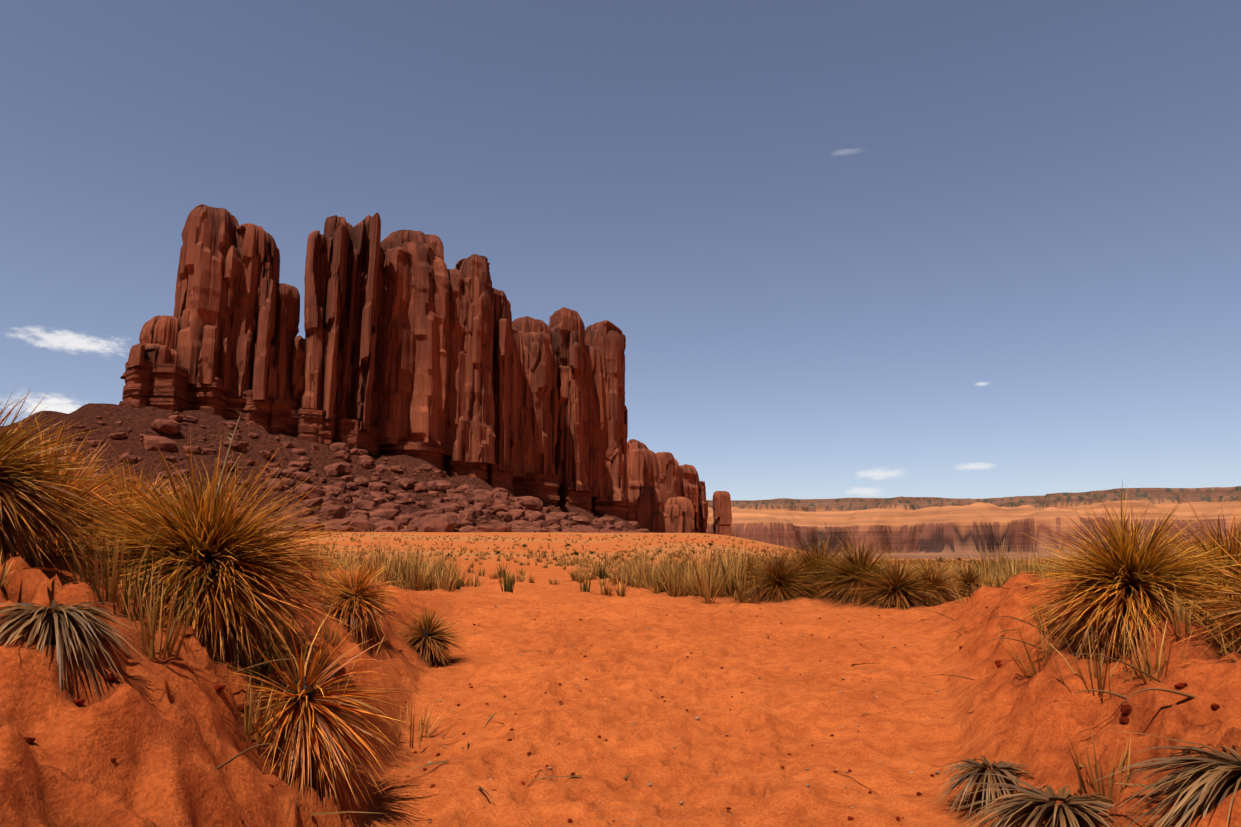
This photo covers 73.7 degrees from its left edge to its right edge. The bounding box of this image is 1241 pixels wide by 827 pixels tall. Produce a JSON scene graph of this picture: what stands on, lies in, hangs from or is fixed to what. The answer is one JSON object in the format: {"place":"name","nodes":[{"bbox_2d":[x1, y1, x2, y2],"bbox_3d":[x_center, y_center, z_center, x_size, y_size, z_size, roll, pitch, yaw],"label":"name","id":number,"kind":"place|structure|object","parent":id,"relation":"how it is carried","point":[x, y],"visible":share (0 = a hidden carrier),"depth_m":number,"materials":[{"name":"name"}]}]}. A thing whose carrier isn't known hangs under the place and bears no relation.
{"place":"outdoors","nodes":[
{"label":"outdoors","id":0,"kind":"place"},
{"bbox_2d":[119,359,635,520],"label":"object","id":1,"kind":"object","parent":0,"point":[165,386],"visible":0.12,"depth_m":319.64,"materials":[{"name":"brown stone"}]},
{"bbox_2d":[120,204,731,535],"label":"rock formation","id":2,"kind":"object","parent":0,"point":[408,334],"depth_m":356.15,"materials":[{"name":"brown stone"}]},
{"bbox_2d":[0,403,1240,826],"bbox_3d":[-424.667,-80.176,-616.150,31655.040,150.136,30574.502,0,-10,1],"label":"desert ground","id":3,"kind":"structure","parent":0,"point":[166,733],"depth_m":4.88,"materials":[{"name":"orange sand"}]},
{"bbox_2d":[6,411,652,532],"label":"talus boulders","id":4,"kind":"object","parent":3,"relation":"on","point":[524,513],"visible":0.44,"depth_m":278.64,"materials":[{"name":"brown stone"}]},
{"bbox_2d":[10,550,1219,826],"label":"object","id":5,"kind":"object","parent":3,"relation":"on","point":[342,670],"visible":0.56,"depth_m":3.81,"materials":[{"name":"brown stone"}]},
{"bbox_2d":[0,383,1240,826],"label":"spiky desert shrubs","id":6,"kind":"object","parent":3,"relation":"on","point":[40,497],"visible":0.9,"depth_m":4.20,"materials":[{"name":"yellow plant"}]},
{"bbox_2d":[0,510,1240,800],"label":"dry grass tufts","id":7,"kind":"object","parent":3,"relation":"on","point":[710,580],"visible":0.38,"depth_m":12.77,"materials":[{"name":"yellow plant"}]},
{"bbox_2d":[0,0,1240,499],"label":"sky","id":8,"kind":"structure","parent":0,"point":[959,249],"materials":[{"name":"blue"}]},
{"bbox_2d":[706,486,1240,559],"bbox_3d":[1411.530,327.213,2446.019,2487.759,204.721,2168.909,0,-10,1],"label":"distant mesa","id":9,"kind":"structure","parent":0,"point":[944,528],"depth_m":2338.03,"materials":[{"name":"brown stone"}]}
]}

